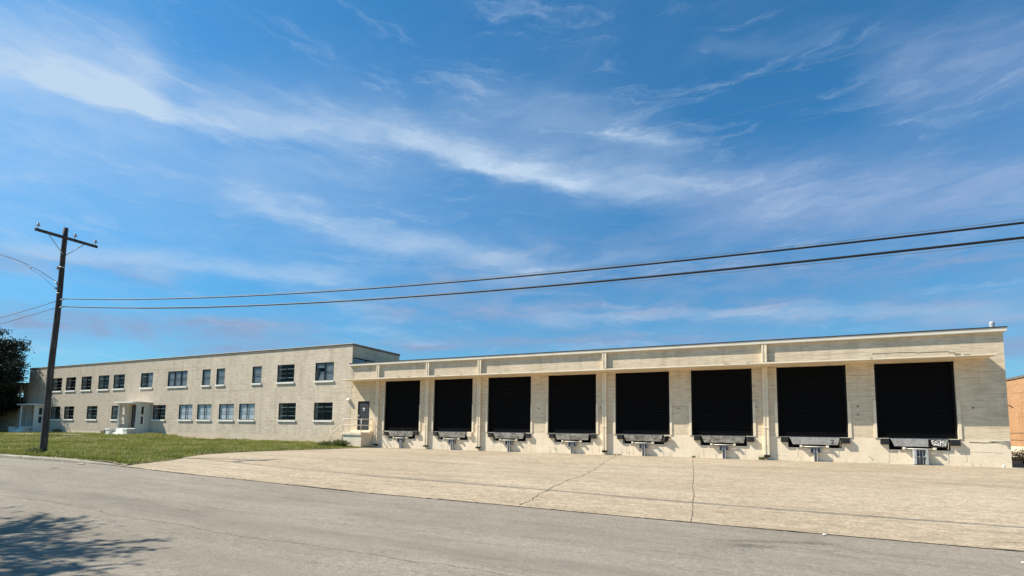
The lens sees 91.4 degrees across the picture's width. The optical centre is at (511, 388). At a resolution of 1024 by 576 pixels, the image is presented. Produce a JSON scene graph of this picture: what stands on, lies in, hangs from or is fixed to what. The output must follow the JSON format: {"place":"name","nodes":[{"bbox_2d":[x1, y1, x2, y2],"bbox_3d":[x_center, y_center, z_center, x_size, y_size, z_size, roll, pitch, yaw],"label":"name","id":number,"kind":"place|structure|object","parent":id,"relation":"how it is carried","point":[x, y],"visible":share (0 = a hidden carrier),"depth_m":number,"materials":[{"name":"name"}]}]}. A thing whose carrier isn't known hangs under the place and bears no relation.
{"place":"outdoors","nodes":[
{"label":"outdoors","id":0,"kind":"place"},
{"bbox_2d":[0,430,368,464],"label":"lawn","id":1,"kind":"structure","parent":0,"point":[154,451],"depth_m":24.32,"materials":[{"name":"plant"}]},
{"bbox_2d":[0,326,36,416],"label":"oak tree","id":2,"kind":"object","parent":1,"relation":"on","point":[12,365],"visible":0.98,"depth_m":53.59,"materials":[{"name":"green plant"}]},
{"bbox_2d":[23,446,41,452],"bbox_3d":[-19.126,2.470,19.974,0.569,0.323,0.725,5,-6,-41],"label":"weed","id":3,"kind":"object","parent":1,"relation":"on","point":[34,450],"visible":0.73,"depth_m":19.92,"materials":[{"name":"green plant"}]},
{"bbox_2d":[34,222,97,451],"bbox_3d":[-18.819,-1.898,20.641,0.754,9.730,2.140,-1,-5,24],"label":"utility pole","id":4,"kind":"object","parent":1,"relation":"on","point":[43,444],"visible":0.98,"depth_m":20.59,"materials":[{"name":"brown wood"}]},
{"bbox_2d":[1,308,53,323],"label":"power line","id":5,"kind":"object","parent":4,"relation":"attached to","point":[26,316],"visible":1,"depth_m":21.66,"materials":[{"name":"rubber"}]},
{"bbox_2d":[1,301,55,317],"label":"power line","id":6,"kind":"object","parent":4,"relation":"attached to","point":[29,309],"visible":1,"depth_m":21.61,"materials":[{"name":"metal"}]},
{"bbox_2d":[0,254,57,287],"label":"service cable","id":7,"kind":"object","parent":4,"relation":"attached to","point":[31,269],"visible":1,"depth_m":20.62,"materials":[{"name":"rubber"}]},
{"bbox_2d":[63,236,1023,308],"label":"power line","id":8,"kind":"object","parent":4,"relation":"attached to","point":[858,255],"visible":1,"depth_m":9.97,"materials":[{"name":"rubber"}]},
{"bbox_2d":[63,219,1023,299],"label":"power line","id":9,"kind":"object","parent":4,"relation":"attached to","point":[869,240],"visible":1,"depth_m":9.99,"materials":[{"name":"rubber"}]},
{"bbox_2d":[8,343,400,449],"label":"office building","id":10,"kind":"structure","parent":1,"relation":"on","point":[296,393],"depth_m":42.16,"materials":[{"name":"brick"}]},
{"bbox_2d":[50,407,73,419],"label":"window","id":11,"kind":"structure","parent":10,"relation":"in","point":[53,414],"depth_m":52.65,"materials":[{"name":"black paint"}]},
{"bbox_2d":[52,378,75,392],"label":"window","id":12,"kind":"structure","parent":10,"relation":"in","point":[55,381],"depth_m":52.92,"materials":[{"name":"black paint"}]},
{"bbox_2d":[62,406,73,420],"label":"window","id":13,"kind":"structure","parent":10,"relation":"in","point":[67,409],"depth_m":51.29,"materials":[{"name":"black glass"}]},
{"bbox_2d":[85,406,96,420],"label":"window","id":14,"kind":"structure","parent":10,"relation":"in","point":[90,409],"depth_m":49.44,"materials":[{"name":"black glass"}]},
{"bbox_2d":[109,406,117,420],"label":"window","id":15,"kind":"structure","parent":10,"relation":"in","point":[114,412],"depth_m":48.00,"materials":[{"name":"black glass"}]},
{"bbox_2d":[112,374,124,389],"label":"window","id":16,"kind":"structure","parent":10,"relation":"in","point":[117,376],"depth_m":48.06,"materials":[{"name":"black glass"}]},
{"bbox_2d":[139,373,152,388],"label":"window","id":17,"kind":"structure","parent":10,"relation":"in","point":[149,376],"depth_m":45.99,"materials":[{"name":"black glass"}]},
{"bbox_2d":[151,405,165,420],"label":"window","id":18,"kind":"structure","parent":10,"relation":"in","point":[156,408],"depth_m":45.10,"materials":[{"name":"black glass"}]},
{"bbox_2d":[166,371,187,387],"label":"window","id":19,"kind":"structure","parent":10,"relation":"in","point":[180,381],"depth_m":44.21,"materials":[{"name":"glass"}]},
{"bbox_2d":[177,405,192,420],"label":"window","id":20,"kind":"structure","parent":10,"relation":"in","point":[185,411],"depth_m":43.38,"materials":[{"name":"glass"}]},
{"bbox_2d":[195,404,211,420],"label":"window","id":21,"kind":"structure","parent":10,"relation":"in","point":[204,411],"depth_m":42.36,"materials":[{"name":"blue glass"}]},
{"bbox_2d":[200,369,210,386],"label":"window","id":22,"kind":"structure","parent":10,"relation":"in","point":[207,372],"depth_m":42.62,"materials":[{"name":"glass"}]},
{"bbox_2d":[215,368,224,386],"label":"window","id":23,"kind":"structure","parent":10,"relation":"in","point":[220,372],"depth_m":41.86,"materials":[{"name":"glass"}]},
{"bbox_2d":[217,404,233,421],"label":"window","id":24,"kind":"structure","parent":10,"relation":"in","point":[226,411],"depth_m":41.22,"materials":[{"name":"blue glass"}]},
{"bbox_2d":[237,404,254,421],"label":"window","id":25,"kind":"structure","parent":10,"relation":"in","point":[246,411],"depth_m":40.21,"materials":[{"name":"blue glass"}]},
{"bbox_2d":[251,366,261,384],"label":"window","id":26,"kind":"structure","parent":10,"relation":"in","point":[257,371],"depth_m":40.07,"materials":[{"name":"grey glass"}]},
{"bbox_2d":[275,364,294,383],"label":"window","id":27,"kind":"structure","parent":10,"relation":"in","point":[289,373],"depth_m":39.26,"materials":[{"name":"glass"}]},
{"bbox_2d":[277,403,295,421],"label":"window","id":28,"kind":"structure","parent":10,"relation":"in","point":[291,413],"depth_m":38.68,"materials":[{"name":"black glass"}]},
{"bbox_2d":[312,402,332,421],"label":"window","id":29,"kind":"structure","parent":10,"relation":"in","point":[327,406],"depth_m":37.48,"materials":[{"name":"black glass"}]},
{"bbox_2d":[313,362,333,382],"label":"window","id":30,"kind":"structure","parent":10,"relation":"in","point":[327,375],"depth_m":37.08,"materials":[{"name":"glass"}]},
{"bbox_2d":[353,357,373,362],"bbox_3d":[-11.081,-1.913,37.293,0.070,0.520,2.540,-1,-5,24],"label":"clerestory window","id":31,"kind":"structure","parent":10,"relation":"in","point":[355,360],"depth_m":36.90,"materials":[{"name":"blue glass"}]},
{"bbox_2d":[316,440,333,444],"bbox_3d":[-12.536,3.683,33.742,1.294,0.454,1.268,-1,-5,24],"label":"bush","id":32,"kind":"object","parent":1,"relation":"on","point":[324,442],"visible":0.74,"depth_m":33.51,"materials":[{"name":"green plant"}]},
{"bbox_2d":[330,438,349,445],"bbox_3d":[-11.500,3.629,33.532,1.455,0.588,1.399,-1,-5,24],"label":"bush","id":33,"kind":"object","parent":1,"relation":"on","point":[338,442],"visible":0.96,"depth_m":33.27,"materials":[{"name":"green plant"}]},
{"bbox_2d":[330,419,372,447],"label":"entry platform","id":34,"kind":"structure","parent":1,"relation":"on","point":[359,438],"depth_m":34.11,"materials":[{"name":"beige paint"}]},
{"bbox_2d":[0,458,1023,575],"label":"street","id":35,"kind":"structure","parent":0,"point":[65,519],"depth_m":7.08,"materials":[{"name":"grey asphalt"}]},
{"bbox_2d":[0,454,131,467],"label":"kerb","id":36,"kind":"structure","parent":35,"relation":"on","point":[25,457],"depth_m":17.43,"materials":[{"name":"concrete"}]},
{"bbox_2d":[0,0,1023,396],"label":"sky","id":37,"kind":"structure","parent":0,"point":[121,107],"materials":[{"name":"blue"}]},
{"bbox_2d":[79,432,1023,551],"bbox_3d":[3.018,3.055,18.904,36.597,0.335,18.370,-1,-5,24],"label":"concrete apron","id":38,"kind":"object","parent":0,"point":[976,506],"visible":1,"depth_m":13.79,"materials":[{"name":"beige concrete"}]},
{"bbox_2d":[0,383,28,430],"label":"wing","id":39,"kind":"structure","parent":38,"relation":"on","point":[12,419],"depth_m":55.89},
{"bbox_2d":[126,466,348,490],"bbox_3d":[-7.820,2.450,13.792,10.100,0.223,0.122,-1,-5,24],"label":"pavement edge crack","id":40,"kind":"object","parent":38,"relation":"on","point":[244,479],"visible":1,"depth_m":13.50,"materials":[{"name":"grey asphalt"}]},
{"bbox_2d":[519,457,613,504],"bbox_3d":[2.881,2.984,18.326,0.303,0.232,17.149,-1,-5,18],"label":"pavement joint","id":41,"kind":"object","parent":38,"relation":"on","point":[558,484],"visible":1,"depth_m":13.21,"materials":[{"name":"grey concrete"}]},
{"bbox_2d":[342,321,1013,467],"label":"dock warehouse","id":42,"kind":"structure","parent":38,"relation":"on","point":[933,397],"depth_m":25.68,"materials":[{"name":"paint"}]},
{"bbox_2d":[357,401,369,429],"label":"personnel door","id":43,"kind":"structure","parent":42,"relation":"in","point":[363,406],"depth_m":35.28,"materials":[{"name":"grey paint"}]},
{"bbox_2d":[382,380,420,430],"bbox_3d":[-7.451,1.171,33.970,3.140,3.410,0.195,-1,-5,24],"label":"roll up door","id":44,"kind":"structure","parent":42,"relation":"in","point":[402,406],"depth_m":34.03,"materials":[{"name":"black paint"}]},
{"bbox_2d":[431,378,473,431],"bbox_3d":[-3.808,1.079,32.321,3.140,3.410,0.195,-1,-5,24],"label":"roll up door","id":45,"kind":"structure","parent":42,"relation":"in","point":[453,407],"depth_m":32.38,"materials":[{"name":"black paint"}]},
{"bbox_2d":[485,376,532,432],"bbox_3d":[-0.164,0.987,30.673,3.140,3.410,0.195,-1,-5,24],"label":"roll up door","id":46,"kind":"structure","parent":42,"relation":"in","point":[509,409],"depth_m":30.72,"materials":[{"name":"black paint"}]},
{"bbox_2d":[546,374,597,433],"bbox_3d":[3.479,0.894,29.024,3.140,3.410,0.195,-1,-5,24],"label":"roll up door","id":47,"kind":"structure","parent":42,"relation":"in","point":[572,407],"depth_m":29.07,"materials":[{"name":"black paint"}]},
{"bbox_2d":[613,371,671,434],"bbox_3d":[7.123,0.802,27.376,3.140,3.410,0.195,-1,-5,24],"label":"roll up door","id":48,"kind":"structure","parent":42,"relation":"in","point":[643,406],"depth_m":27.41,"materials":[{"name":"black paint"}]},
{"bbox_2d":[689,368,755,435],"bbox_3d":[10.766,0.710,25.727,3.140,3.410,0.195,-1,-5,24],"label":"roll up door","id":49,"kind":"structure","parent":42,"relation":"in","point":[720,404],"depth_m":25.76,"materials":[{"name":"black paint"}]},
{"bbox_2d":[774,365,851,437],"bbox_3d":[14.409,0.618,24.079,3.140,3.410,0.195,-1,-5,24],"label":"roll up door","id":50,"kind":"structure","parent":42,"relation":"in","point":[811,401],"depth_m":24.10,"materials":[{"name":"black paint"}]},
{"bbox_2d":[872,361,961,438],"bbox_3d":[18.053,0.526,22.430,3.140,3.410,0.195,-1,-5,24],"label":"roll up door","id":51,"kind":"structure","parent":42,"relation":"in","point":[912,400],"depth_m":22.44,"materials":[{"name":"black paint"}]},
{"bbox_2d":[690,458,693,520],"bbox_3d":[6.273,2.956,17.335,0.086,0.282,18.106,-1,-5,20],"label":"pavement joint","id":52,"kind":"object","parent":38,"relation":"on","point":[693,491],"visible":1,"depth_m":13.04,"materials":[{"name":"grey concrete"}]},
{"bbox_2d":[376,493,1023,550],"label":"pavement edge crack","id":53,"kind":"object","parent":38,"relation":"on","point":[678,520],"visible":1,"depth_m":8.85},
{"bbox_2d":[1012,462,1023,467],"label":"yard strip","id":54,"kind":"object","parent":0,"point":[1017,465],"visible":0.01,"depth_m":23.04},
{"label":"side yard","id":55,"kind":"structure","parent":0,"visible":0},
{"bbox_2d":[1006,375,1023,456],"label":"brick building","id":56,"kind":"structure","parent":55,"relation":"on","point":[1015,391],"depth_m":33.98,"materials":[{"name":"orange brick"}]},
{"bbox_2d":[1011,447,1023,460],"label":"brush pile","id":57,"kind":"object","parent":55,"relation":"on","point":[1020,456],"visible":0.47,"depth_m":29.77,"materials":[{"name":"beige plant"}]}
]}

